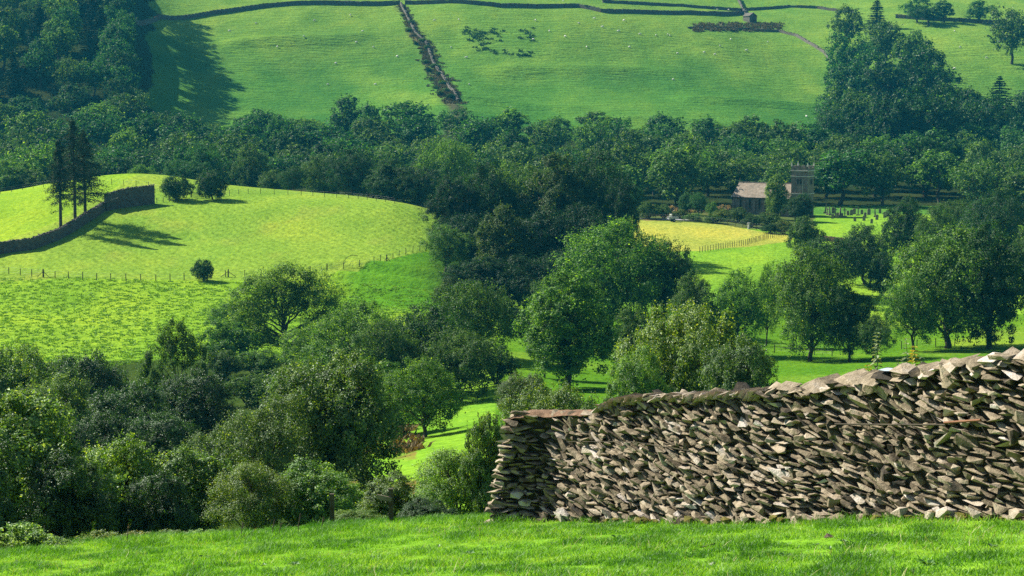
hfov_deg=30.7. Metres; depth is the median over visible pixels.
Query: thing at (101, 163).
woodland tree
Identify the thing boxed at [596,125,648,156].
woodland tree
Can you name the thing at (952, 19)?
drystone field wall
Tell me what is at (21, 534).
bramble clump
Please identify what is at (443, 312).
broadleaf tree
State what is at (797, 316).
broadleaf tree
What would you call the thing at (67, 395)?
broadleaf tree
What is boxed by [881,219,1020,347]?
broadleaf tree
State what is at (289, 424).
broadleaf tree
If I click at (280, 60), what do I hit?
ground
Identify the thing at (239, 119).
woodland tree
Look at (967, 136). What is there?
woodland tree
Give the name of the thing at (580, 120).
woodland tree
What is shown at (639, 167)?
woodland tree
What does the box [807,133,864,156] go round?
woodland tree
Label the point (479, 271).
broadleaf tree
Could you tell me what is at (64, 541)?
bramble clump
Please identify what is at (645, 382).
broadleaf tree
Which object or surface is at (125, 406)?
broadleaf tree
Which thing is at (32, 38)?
woodland conifer
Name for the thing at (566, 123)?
woodland tree
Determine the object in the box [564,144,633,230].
broadleaf tree
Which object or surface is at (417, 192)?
broadleaf tree
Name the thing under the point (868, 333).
broadleaf tree
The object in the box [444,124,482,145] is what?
woodland tree
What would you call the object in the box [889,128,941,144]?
woodland tree
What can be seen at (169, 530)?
bramble clump
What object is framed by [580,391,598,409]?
bush
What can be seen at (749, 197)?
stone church
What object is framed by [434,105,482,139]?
woodland tree
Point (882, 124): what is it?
broadleaf tree
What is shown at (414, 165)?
woodland tree
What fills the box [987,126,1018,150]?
woodland tree
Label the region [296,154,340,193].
broadleaf tree
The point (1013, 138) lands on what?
woodland tree
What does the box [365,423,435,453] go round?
bracken
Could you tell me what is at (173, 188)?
hawthorn
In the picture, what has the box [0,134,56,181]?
woodland tree
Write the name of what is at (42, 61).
woodland tree
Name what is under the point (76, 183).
post and wire fence
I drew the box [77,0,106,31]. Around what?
woodland conifer
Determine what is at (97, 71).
woodland tree
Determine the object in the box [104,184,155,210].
ruined stone wall
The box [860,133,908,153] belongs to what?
woodland tree
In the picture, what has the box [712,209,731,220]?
bush
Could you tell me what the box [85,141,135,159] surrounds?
woodland tree
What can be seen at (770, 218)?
shrub
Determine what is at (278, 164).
woodland tree
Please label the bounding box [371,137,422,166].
woodland tree
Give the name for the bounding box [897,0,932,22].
broadleaf tree
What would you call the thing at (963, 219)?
broadleaf tree
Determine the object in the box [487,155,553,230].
broadleaf tree
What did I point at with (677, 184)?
woodland tree
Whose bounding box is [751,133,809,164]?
woodland tree
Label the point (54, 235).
drystone field wall
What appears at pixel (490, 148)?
woodland tree
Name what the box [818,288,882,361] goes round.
broadleaf tree
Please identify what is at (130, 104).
woodland tree
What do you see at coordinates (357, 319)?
broadleaf tree
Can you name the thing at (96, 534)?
bramble clump
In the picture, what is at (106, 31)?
woodland tree
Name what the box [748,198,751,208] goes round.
window
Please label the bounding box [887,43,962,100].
broadleaf tree
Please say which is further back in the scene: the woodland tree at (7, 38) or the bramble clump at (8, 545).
the woodland tree at (7, 38)
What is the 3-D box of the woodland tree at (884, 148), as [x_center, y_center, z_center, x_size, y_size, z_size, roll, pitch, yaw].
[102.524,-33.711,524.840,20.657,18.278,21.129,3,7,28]
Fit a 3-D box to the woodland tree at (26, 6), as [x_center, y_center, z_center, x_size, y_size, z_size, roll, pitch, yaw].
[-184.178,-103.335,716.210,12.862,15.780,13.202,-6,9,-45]
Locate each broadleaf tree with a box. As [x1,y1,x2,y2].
[0,338,66,412]
[4,368,99,430]
[40,346,134,413]
[50,407,132,462]
[85,377,173,440]
[110,409,201,494]
[156,365,245,458]
[160,157,210,179]
[179,140,223,178]
[199,298,266,330]
[226,140,271,187]
[252,343,411,509]
[257,386,332,498]
[263,341,382,399]
[272,317,349,364]
[277,164,305,190]
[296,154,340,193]
[305,295,398,362]
[320,146,379,195]
[338,358,436,433]
[349,315,423,383]
[362,158,415,200]
[376,355,470,437]
[377,299,480,389]
[391,163,444,205]
[412,135,479,201]
[416,324,511,402]
[417,222,475,271]
[418,171,485,234]
[423,275,520,346]
[428,296,461,338]
[429,209,495,268]
[437,254,517,301]
[442,158,523,257]
[480,253,560,309]
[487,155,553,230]
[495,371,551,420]
[505,206,578,272]
[510,269,625,388]
[513,148,593,233]
[523,276,590,320]
[525,297,558,377]
[527,247,593,285]
[540,200,617,270]
[546,213,679,327]
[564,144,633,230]
[601,171,641,259]
[601,340,671,402]
[606,301,654,366]
[609,296,763,392]
[623,183,648,215]
[635,234,697,322]
[664,269,720,340]
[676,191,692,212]
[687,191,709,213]
[696,331,778,390]
[711,265,773,342]
[755,259,782,345]
[756,240,859,361]
[763,173,791,216]
[792,250,834,287]
[794,233,871,293]
[818,26,879,78]
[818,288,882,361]
[821,79,880,136]
[823,63,862,100]
[826,3,865,42]
[832,221,898,284]
[843,47,888,99]
[851,313,897,360]
[858,20,906,63]
[861,91,908,139]
[862,58,915,103]
[864,250,900,296]
[878,270,945,351]
[880,194,929,259]
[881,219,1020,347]
[886,29,935,70]
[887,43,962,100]
[891,72,965,136]
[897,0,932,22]
[907,6,946,25]
[909,204,961,269]
[933,0,955,21]
[936,197,972,229]
[944,216,1023,348]
[947,85,986,113]
[957,209,985,253]
[960,87,1020,140]
[962,185,1023,252]
[963,0,997,23]
[982,3,1023,63]
[1002,90,1023,131]
[1006,229,1023,292]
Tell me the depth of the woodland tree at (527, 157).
503.75 m
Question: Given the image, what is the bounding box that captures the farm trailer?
[667,214,684,221]
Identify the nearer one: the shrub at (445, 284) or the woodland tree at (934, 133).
the shrub at (445, 284)
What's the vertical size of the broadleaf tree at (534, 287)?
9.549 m
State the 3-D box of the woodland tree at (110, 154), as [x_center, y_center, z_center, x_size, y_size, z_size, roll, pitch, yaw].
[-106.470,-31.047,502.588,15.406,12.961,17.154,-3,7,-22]
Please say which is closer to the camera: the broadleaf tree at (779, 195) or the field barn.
the broadleaf tree at (779, 195)
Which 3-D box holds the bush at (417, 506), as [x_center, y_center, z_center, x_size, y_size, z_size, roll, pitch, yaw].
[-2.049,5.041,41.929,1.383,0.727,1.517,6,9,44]
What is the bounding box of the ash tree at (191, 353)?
[129,314,223,417]
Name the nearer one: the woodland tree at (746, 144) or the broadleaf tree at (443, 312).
the broadleaf tree at (443, 312)
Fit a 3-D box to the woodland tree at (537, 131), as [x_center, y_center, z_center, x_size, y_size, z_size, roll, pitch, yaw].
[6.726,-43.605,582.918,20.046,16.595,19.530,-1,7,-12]
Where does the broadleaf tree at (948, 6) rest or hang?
on the ground at (280, 60)
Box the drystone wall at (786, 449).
[484,346,1023,524]
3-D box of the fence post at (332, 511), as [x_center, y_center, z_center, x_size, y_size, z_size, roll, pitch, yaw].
[-3.655,4.549,37.937,0.090,0.750,0.090,0,6,0]
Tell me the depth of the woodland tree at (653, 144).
590.44 m
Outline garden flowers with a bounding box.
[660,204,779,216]
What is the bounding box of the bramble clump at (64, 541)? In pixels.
[48,538,83,546]
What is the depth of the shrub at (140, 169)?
453.80 m
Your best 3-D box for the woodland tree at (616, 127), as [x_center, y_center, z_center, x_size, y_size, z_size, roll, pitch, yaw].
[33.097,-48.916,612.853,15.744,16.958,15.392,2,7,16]
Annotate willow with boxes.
[174,416,244,480]
[197,459,295,530]
[206,388,319,519]
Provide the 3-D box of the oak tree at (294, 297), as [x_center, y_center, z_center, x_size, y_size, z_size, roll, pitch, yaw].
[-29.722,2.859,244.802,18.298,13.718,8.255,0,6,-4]
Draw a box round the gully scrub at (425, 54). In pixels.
[396,4,468,103]
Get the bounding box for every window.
[739,198,742,207]
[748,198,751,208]
[758,198,761,208]
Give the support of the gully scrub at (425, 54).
on the ground at (280, 60)
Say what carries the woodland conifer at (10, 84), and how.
on the ground at (280, 60)
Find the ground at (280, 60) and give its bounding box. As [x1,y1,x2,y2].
[0,0,1023,575]
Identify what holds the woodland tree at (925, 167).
on the ground at (280, 60)
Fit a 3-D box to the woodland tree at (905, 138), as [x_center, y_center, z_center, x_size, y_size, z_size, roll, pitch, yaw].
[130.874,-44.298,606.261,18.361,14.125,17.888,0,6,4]
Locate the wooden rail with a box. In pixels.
[834,423,945,425]
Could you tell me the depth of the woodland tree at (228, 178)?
482.57 m
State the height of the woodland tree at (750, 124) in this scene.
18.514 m
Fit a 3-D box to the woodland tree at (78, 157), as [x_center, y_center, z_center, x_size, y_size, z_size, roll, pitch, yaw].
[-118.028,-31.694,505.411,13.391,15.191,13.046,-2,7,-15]
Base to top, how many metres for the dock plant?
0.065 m
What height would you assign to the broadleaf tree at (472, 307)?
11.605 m
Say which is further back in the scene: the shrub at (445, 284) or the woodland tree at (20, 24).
the woodland tree at (20, 24)
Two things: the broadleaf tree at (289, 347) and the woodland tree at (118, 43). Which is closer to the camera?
the broadleaf tree at (289, 347)
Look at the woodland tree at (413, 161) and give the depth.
517.99 m
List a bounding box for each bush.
[0,388,131,541]
[0,437,25,534]
[17,445,123,539]
[77,429,159,536]
[110,467,196,534]
[126,441,244,531]
[255,169,291,189]
[266,454,364,527]
[328,508,386,521]
[355,468,438,519]
[396,496,458,518]
[403,446,475,515]
[445,93,456,97]
[453,409,504,514]
[491,377,598,425]
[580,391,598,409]
[636,201,661,218]
[658,204,674,218]
[672,209,687,217]
[682,213,703,220]
[703,215,727,222]
[705,202,717,215]
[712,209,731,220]
[727,207,751,222]
[739,214,761,226]
[759,223,780,232]
[773,220,792,233]
[783,215,826,250]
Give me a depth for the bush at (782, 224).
412.28 m
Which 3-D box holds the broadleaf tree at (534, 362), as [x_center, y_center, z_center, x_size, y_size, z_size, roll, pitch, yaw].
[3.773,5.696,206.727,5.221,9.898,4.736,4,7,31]
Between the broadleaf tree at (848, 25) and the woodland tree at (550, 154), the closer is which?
the woodland tree at (550, 154)
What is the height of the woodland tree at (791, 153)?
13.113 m
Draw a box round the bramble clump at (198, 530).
[188,528,218,533]
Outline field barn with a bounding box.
[742,12,756,21]
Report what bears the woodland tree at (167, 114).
on the ground at (280, 60)
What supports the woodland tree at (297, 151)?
on the ground at (280, 60)
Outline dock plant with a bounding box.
[918,559,934,565]
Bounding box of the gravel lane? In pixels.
[640,218,693,220]
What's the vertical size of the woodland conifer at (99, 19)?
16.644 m
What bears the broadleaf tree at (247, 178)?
on the ground at (280, 60)
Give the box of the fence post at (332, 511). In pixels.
[330,493,334,520]
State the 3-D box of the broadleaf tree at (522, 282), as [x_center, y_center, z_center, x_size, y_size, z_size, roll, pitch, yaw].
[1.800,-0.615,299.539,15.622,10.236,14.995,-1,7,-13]
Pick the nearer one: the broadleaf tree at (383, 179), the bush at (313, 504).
the bush at (313, 504)
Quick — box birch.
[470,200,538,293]
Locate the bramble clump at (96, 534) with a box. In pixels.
[74,529,121,539]
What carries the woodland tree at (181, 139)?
on the ground at (280, 60)
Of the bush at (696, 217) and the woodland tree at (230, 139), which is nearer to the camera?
the bush at (696, 217)
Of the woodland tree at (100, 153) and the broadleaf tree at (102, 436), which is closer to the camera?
the broadleaf tree at (102, 436)
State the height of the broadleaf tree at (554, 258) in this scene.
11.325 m
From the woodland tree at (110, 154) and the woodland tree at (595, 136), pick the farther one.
the woodland tree at (595, 136)
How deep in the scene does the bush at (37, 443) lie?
47.30 m
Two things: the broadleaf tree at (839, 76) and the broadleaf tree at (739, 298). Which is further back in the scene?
the broadleaf tree at (839, 76)
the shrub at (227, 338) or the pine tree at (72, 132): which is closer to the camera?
the shrub at (227, 338)
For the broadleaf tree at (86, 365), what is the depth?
128.82 m
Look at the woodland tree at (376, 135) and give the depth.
582.86 m
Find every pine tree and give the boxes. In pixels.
[42,119,99,218]
[44,138,79,226]
[66,129,114,211]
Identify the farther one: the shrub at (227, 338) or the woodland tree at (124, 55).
the woodland tree at (124, 55)
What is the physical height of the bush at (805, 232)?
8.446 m
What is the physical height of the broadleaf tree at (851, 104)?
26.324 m
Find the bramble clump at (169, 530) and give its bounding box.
[157,529,183,534]
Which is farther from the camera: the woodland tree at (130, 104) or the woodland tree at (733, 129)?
the woodland tree at (130, 104)
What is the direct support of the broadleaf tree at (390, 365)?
on the ground at (280, 60)
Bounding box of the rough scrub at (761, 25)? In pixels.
[690,21,785,31]
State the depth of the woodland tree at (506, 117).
615.31 m
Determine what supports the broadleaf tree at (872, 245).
on the ground at (280, 60)
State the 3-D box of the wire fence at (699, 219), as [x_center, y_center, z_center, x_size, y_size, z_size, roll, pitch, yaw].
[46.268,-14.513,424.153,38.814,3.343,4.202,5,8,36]
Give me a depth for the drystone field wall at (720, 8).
957.60 m
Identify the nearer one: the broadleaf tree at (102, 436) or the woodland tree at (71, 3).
the broadleaf tree at (102, 436)
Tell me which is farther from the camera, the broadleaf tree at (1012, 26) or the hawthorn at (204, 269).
the broadleaf tree at (1012, 26)
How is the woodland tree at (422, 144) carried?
on the ground at (280, 60)
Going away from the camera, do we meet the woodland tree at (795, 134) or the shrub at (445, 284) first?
the shrub at (445, 284)
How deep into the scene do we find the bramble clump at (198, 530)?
39.05 m
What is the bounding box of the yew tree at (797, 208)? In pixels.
[782,192,815,220]
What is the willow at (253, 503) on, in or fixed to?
on the ground at (280, 60)
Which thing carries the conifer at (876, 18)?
on the ground at (280, 60)
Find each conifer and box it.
[0,52,28,94]
[17,28,49,67]
[19,5,54,49]
[73,30,104,65]
[75,0,90,12]
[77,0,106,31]
[87,7,108,48]
[864,0,886,27]
[983,76,1015,120]
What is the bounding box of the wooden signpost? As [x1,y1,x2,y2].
[376,488,392,520]
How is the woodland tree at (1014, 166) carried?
on the ground at (280, 60)
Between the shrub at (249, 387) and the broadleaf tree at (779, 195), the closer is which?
the shrub at (249, 387)
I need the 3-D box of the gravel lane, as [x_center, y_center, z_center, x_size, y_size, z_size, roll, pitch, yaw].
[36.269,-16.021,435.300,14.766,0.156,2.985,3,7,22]
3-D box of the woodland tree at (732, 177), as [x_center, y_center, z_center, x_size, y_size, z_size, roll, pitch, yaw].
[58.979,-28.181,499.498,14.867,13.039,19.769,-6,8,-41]
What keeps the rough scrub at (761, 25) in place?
on the ground at (280, 60)
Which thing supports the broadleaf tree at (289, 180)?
on the ground at (280, 60)
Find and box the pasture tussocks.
[0,276,455,365]
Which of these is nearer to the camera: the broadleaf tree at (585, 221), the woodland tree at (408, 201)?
the broadleaf tree at (585, 221)
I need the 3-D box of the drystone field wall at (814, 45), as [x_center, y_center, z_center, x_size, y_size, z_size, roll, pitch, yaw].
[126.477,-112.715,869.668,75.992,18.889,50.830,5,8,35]
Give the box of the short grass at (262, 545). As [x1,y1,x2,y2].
[0,508,1023,575]
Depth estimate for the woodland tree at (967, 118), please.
642.19 m
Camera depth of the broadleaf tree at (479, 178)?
355.67 m
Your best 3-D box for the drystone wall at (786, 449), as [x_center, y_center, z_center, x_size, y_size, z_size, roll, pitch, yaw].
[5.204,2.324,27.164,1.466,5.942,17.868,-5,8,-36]
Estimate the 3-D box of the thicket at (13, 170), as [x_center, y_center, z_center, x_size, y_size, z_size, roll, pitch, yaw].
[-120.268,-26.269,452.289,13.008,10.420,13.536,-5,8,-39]
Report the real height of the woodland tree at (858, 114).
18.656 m
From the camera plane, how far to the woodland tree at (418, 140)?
582.40 m
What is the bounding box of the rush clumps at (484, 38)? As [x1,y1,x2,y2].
[462,25,535,56]
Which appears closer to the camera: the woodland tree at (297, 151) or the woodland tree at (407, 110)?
the woodland tree at (297, 151)
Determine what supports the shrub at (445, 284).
on the ground at (280, 60)
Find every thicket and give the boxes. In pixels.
[0,158,43,187]
[0,176,21,191]
[15,169,48,188]
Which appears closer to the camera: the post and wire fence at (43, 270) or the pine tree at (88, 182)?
the post and wire fence at (43, 270)
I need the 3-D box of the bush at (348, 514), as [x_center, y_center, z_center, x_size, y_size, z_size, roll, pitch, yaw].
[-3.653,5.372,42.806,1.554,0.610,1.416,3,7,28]
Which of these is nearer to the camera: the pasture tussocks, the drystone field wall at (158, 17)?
the pasture tussocks
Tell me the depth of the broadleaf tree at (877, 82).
725.17 m
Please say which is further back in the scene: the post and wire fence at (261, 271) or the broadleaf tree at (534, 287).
the post and wire fence at (261, 271)
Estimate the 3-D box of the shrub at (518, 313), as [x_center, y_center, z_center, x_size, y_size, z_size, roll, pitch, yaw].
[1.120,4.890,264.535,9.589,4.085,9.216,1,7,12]
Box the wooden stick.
[943,419,981,423]
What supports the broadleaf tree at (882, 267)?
on the ground at (280, 60)
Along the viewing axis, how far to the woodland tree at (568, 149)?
560.87 m
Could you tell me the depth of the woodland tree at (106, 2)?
732.80 m
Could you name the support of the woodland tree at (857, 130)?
on the ground at (280, 60)
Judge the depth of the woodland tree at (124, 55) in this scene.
658.01 m
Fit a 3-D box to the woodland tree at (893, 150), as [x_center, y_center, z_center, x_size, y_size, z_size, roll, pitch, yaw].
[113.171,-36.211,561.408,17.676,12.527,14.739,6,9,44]
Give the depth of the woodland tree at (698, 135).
567.93 m
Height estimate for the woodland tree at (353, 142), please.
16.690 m
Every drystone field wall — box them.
[0,201,105,253]
[132,0,399,25]
[400,2,458,99]
[404,0,746,14]
[602,0,853,12]
[686,26,829,60]
[737,0,745,13]
[824,236,845,241]
[895,14,1010,23]
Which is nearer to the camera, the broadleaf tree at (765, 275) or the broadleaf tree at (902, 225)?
the broadleaf tree at (765, 275)
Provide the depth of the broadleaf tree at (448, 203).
351.04 m
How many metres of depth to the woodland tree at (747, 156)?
546.18 m
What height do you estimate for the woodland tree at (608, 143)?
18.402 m
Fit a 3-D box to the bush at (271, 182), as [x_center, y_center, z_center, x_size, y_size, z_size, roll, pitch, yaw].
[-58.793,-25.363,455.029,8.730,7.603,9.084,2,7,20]
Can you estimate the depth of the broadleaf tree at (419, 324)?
196.64 m
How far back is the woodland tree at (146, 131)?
583.13 m
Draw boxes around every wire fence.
[0,178,158,193]
[5,267,225,280]
[221,263,326,276]
[226,188,394,203]
[327,245,426,269]
[647,214,780,232]
[699,230,789,252]
[774,344,832,354]
[901,338,955,348]
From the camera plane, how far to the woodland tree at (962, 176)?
488.32 m
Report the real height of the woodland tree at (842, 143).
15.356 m
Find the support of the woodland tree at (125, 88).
on the ground at (280, 60)
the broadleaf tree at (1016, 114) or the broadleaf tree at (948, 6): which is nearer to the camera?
the broadleaf tree at (1016, 114)
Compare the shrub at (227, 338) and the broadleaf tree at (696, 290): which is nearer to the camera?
the shrub at (227, 338)
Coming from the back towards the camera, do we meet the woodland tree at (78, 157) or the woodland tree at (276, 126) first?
the woodland tree at (276, 126)
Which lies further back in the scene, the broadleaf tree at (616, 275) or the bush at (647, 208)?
the bush at (647, 208)
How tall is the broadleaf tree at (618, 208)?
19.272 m
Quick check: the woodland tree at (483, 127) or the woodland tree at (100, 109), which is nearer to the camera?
the woodland tree at (483, 127)
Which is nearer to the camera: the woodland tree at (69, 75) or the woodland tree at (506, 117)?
the woodland tree at (506, 117)
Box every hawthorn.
[157,173,195,199]
[189,258,215,281]
[193,168,231,199]
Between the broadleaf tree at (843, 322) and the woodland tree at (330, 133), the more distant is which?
the woodland tree at (330, 133)
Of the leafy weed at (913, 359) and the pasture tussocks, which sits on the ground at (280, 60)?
the pasture tussocks
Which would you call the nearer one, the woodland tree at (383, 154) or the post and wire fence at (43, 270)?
the post and wire fence at (43, 270)
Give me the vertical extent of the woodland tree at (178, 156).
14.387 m
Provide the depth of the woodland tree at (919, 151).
524.63 m
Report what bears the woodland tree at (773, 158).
on the ground at (280, 60)
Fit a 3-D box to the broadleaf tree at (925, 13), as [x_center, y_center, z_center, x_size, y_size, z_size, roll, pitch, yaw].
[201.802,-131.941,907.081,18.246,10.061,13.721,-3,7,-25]
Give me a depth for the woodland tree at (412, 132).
607.99 m
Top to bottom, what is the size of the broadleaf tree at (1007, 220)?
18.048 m
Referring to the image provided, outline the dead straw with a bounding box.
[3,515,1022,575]
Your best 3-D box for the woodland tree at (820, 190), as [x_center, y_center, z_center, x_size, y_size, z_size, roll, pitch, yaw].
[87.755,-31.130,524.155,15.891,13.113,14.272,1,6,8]
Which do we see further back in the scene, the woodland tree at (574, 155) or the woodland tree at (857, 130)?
the woodland tree at (857, 130)
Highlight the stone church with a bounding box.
[731,162,814,216]
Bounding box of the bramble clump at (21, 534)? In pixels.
[0,522,62,547]
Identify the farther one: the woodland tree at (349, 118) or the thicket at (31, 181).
the woodland tree at (349, 118)
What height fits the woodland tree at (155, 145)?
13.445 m
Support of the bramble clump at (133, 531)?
on the ground at (280, 60)
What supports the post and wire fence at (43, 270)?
on the ground at (280, 60)
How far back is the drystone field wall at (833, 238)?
399.22 m
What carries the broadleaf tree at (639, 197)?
on the ground at (280, 60)
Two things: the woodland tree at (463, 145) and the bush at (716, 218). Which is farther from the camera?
the woodland tree at (463, 145)
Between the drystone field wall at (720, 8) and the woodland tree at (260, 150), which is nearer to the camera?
the woodland tree at (260, 150)
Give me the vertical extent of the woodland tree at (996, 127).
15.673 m
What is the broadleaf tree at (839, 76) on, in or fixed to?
on the ground at (280, 60)
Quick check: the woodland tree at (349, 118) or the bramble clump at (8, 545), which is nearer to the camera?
the bramble clump at (8, 545)
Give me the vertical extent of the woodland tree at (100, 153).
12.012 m
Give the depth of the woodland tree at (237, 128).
584.54 m
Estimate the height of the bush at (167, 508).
2.276 m
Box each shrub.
[127,164,158,174]
[196,319,261,358]
[196,349,242,379]
[222,371,272,407]
[227,348,284,376]
[430,277,471,304]
[478,344,521,383]
[493,310,532,335]
[758,212,783,224]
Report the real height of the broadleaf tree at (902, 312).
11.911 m
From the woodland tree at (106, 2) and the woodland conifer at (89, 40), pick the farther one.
the woodland tree at (106, 2)
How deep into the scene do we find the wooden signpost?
37.24 m
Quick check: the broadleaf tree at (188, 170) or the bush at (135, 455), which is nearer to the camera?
the bush at (135, 455)
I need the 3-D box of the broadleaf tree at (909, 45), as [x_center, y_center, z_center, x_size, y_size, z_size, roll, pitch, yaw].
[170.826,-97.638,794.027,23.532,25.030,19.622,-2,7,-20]
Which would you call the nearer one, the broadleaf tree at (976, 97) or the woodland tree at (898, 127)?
the woodland tree at (898, 127)
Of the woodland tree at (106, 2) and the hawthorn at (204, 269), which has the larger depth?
the woodland tree at (106, 2)
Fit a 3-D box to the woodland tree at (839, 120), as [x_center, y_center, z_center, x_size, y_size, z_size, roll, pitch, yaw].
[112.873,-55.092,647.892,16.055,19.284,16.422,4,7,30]
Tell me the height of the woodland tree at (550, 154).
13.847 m
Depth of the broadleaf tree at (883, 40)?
822.02 m
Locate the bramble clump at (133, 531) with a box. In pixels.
[122,530,150,536]
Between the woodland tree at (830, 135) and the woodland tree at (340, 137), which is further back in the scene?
the woodland tree at (830, 135)
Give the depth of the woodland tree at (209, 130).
604.51 m
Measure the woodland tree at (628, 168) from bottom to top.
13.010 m
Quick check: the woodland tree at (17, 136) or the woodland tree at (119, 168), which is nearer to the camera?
the woodland tree at (119, 168)
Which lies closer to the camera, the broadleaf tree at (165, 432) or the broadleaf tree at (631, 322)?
the broadleaf tree at (165, 432)
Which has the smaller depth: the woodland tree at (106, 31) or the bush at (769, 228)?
the bush at (769, 228)
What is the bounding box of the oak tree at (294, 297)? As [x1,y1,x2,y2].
[220,258,349,356]
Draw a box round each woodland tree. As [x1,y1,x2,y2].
[0,0,37,14]
[0,5,14,26]
[0,10,31,51]
[0,23,21,70]
[0,99,21,135]
[0,124,40,157]
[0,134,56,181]
[0,139,39,161]
[1,109,61,157]
[3,95,49,120]
[18,0,50,29]
[18,36,60,86]
[24,116,66,141]
[30,126,99,160]
[32,0,61,18]
[38,15,76,61]
[40,159,110,180]
[41,0,84,19]
[45,81,97,118]
[45,105,123,149]
[46,54,88,95]
[50,5,84,52]
[61,144,98,169]
[70,100,132,143]
[75,54,114,98]
[81,149,149,165]
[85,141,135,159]
[91,155,148,175]
[93,38,135,67]
[94,149,138,171]
[97,22,136,51]
[97,22,136,52]
[97,26,135,55]
[98,0,130,19]
[99,0,135,16]
[100,65,141,98]
[102,5,137,28]
[103,75,139,110]
[103,87,156,127]
[104,50,146,84]
[105,126,151,153]
[107,14,138,41]
[116,110,163,150]
[129,137,173,172]
[129,138,190,173]
[138,111,178,137]
[148,146,223,174]
[149,110,186,130]
[149,130,203,150]
[150,110,212,144]
[153,131,209,157]
[181,133,255,173]
[184,123,230,139]
[196,125,221,142]
[207,129,262,150]
[209,121,262,148]
[215,158,254,185]
[228,108,287,152]
[229,113,275,137]
[230,148,268,162]
[251,154,304,189]
[260,114,298,155]
[263,125,315,157]
[268,149,301,163]
[282,142,313,174]
[287,117,331,132]
[294,122,329,148]
[296,139,344,184]
[299,124,356,154]
[301,151,355,193]
[309,139,367,193]
[317,134,368,186]
[320,133,377,158]
[326,93,378,134]
[342,115,399,147]
[346,144,404,198]
[349,101,388,143]
[366,144,423,167]
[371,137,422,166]
[377,100,440,144]
[392,114,442,151]
[396,165,433,204]
[406,155,455,171]
[408,134,450,157]
[408,161,473,204]
[417,137,478,160]
[417,138,485,157]
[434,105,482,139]
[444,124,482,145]
[450,115,509,159]
[465,150,502,190]
[477,168,544,185]
[479,135,542,171]
[489,106,530,140]
[492,127,528,157]
[501,145,551,184]
[512,122,561,157]
[525,141,566,164]
[532,115,580,143]
[534,116,574,147]
[539,150,564,171]
[545,143,590,164]
[559,150,589,193]
[570,112,613,155]
[574,110,631,140]
[580,162,656,196]
[581,144,605,169]
[589,135,628,167]
[590,115,633,148]
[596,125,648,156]
[600,142,650,183]
[618,151,647,182]
[620,134,668,160]
[627,123,664,145]
[631,111,692,147]
[634,144,667,195]
[639,139,721,196]
[645,143,718,206]
[660,132,718,159]
[662,132,705,158]
[683,137,739,195]
[684,121,731,146]
[690,114,727,146]
[702,158,760,199]
[710,121,766,156]
[715,133,765,161]
[717,146,769,175]
[731,113,774,155]
[735,151,801,181]
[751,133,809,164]
[755,118,811,157]
[757,147,814,173]
[758,157,814,182]
[787,121,830,154]
[800,128,833,151]
[802,148,843,165]
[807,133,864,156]
[807,154,851,197]
[810,87,857,120]
[810,148,895,204]
[812,101,860,140]
[812,135,858,170]
[816,104,840,136]
[830,121,874,143]
[844,135,914,196]
[845,103,880,138]
[854,151,913,205]
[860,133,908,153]
[869,148,906,184]
[876,116,914,144]
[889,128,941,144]
[895,130,923,152]
[897,135,958,196]
[903,149,968,203]
[904,160,964,192]
[912,101,951,135]
[913,127,974,183]
[943,121,992,147]
[946,154,1003,205]
[951,106,983,154]
[951,129,979,159]
[952,160,1005,197]
[962,137,1009,191]
[964,148,1021,171]
[967,153,1023,198]
[977,118,1021,153]
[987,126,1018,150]
[990,172,1023,204]
[995,126,1023,152]
[1002,143,1023,173]
[1007,165,1023,181]
[1011,143,1023,159]
[1012,117,1023,128]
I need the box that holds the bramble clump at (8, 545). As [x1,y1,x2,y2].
[0,541,15,547]
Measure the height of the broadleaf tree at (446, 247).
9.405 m
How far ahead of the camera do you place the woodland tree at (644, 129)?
633.59 m
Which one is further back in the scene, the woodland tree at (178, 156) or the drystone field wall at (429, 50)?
the drystone field wall at (429, 50)
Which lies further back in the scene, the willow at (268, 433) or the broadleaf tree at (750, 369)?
the broadleaf tree at (750, 369)
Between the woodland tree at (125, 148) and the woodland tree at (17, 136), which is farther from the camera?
the woodland tree at (17, 136)
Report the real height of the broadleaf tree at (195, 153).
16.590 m
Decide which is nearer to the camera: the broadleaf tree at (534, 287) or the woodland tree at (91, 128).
the broadleaf tree at (534, 287)
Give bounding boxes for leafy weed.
[870,332,883,369]
[900,338,910,363]
[907,346,919,364]
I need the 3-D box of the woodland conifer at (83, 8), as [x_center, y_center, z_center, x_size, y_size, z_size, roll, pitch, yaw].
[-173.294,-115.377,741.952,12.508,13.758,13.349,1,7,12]
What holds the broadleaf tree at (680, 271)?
on the ground at (280, 60)
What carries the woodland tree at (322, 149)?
on the ground at (280, 60)
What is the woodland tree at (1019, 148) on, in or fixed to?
on the ground at (280, 60)
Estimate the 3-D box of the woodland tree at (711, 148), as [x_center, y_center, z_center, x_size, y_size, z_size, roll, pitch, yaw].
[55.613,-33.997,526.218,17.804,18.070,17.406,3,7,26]
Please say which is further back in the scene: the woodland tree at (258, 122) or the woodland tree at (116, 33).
the woodland tree at (116, 33)
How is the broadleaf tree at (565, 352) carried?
on the ground at (280, 60)
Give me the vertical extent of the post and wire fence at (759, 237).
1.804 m
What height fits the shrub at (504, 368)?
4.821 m
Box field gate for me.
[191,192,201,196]

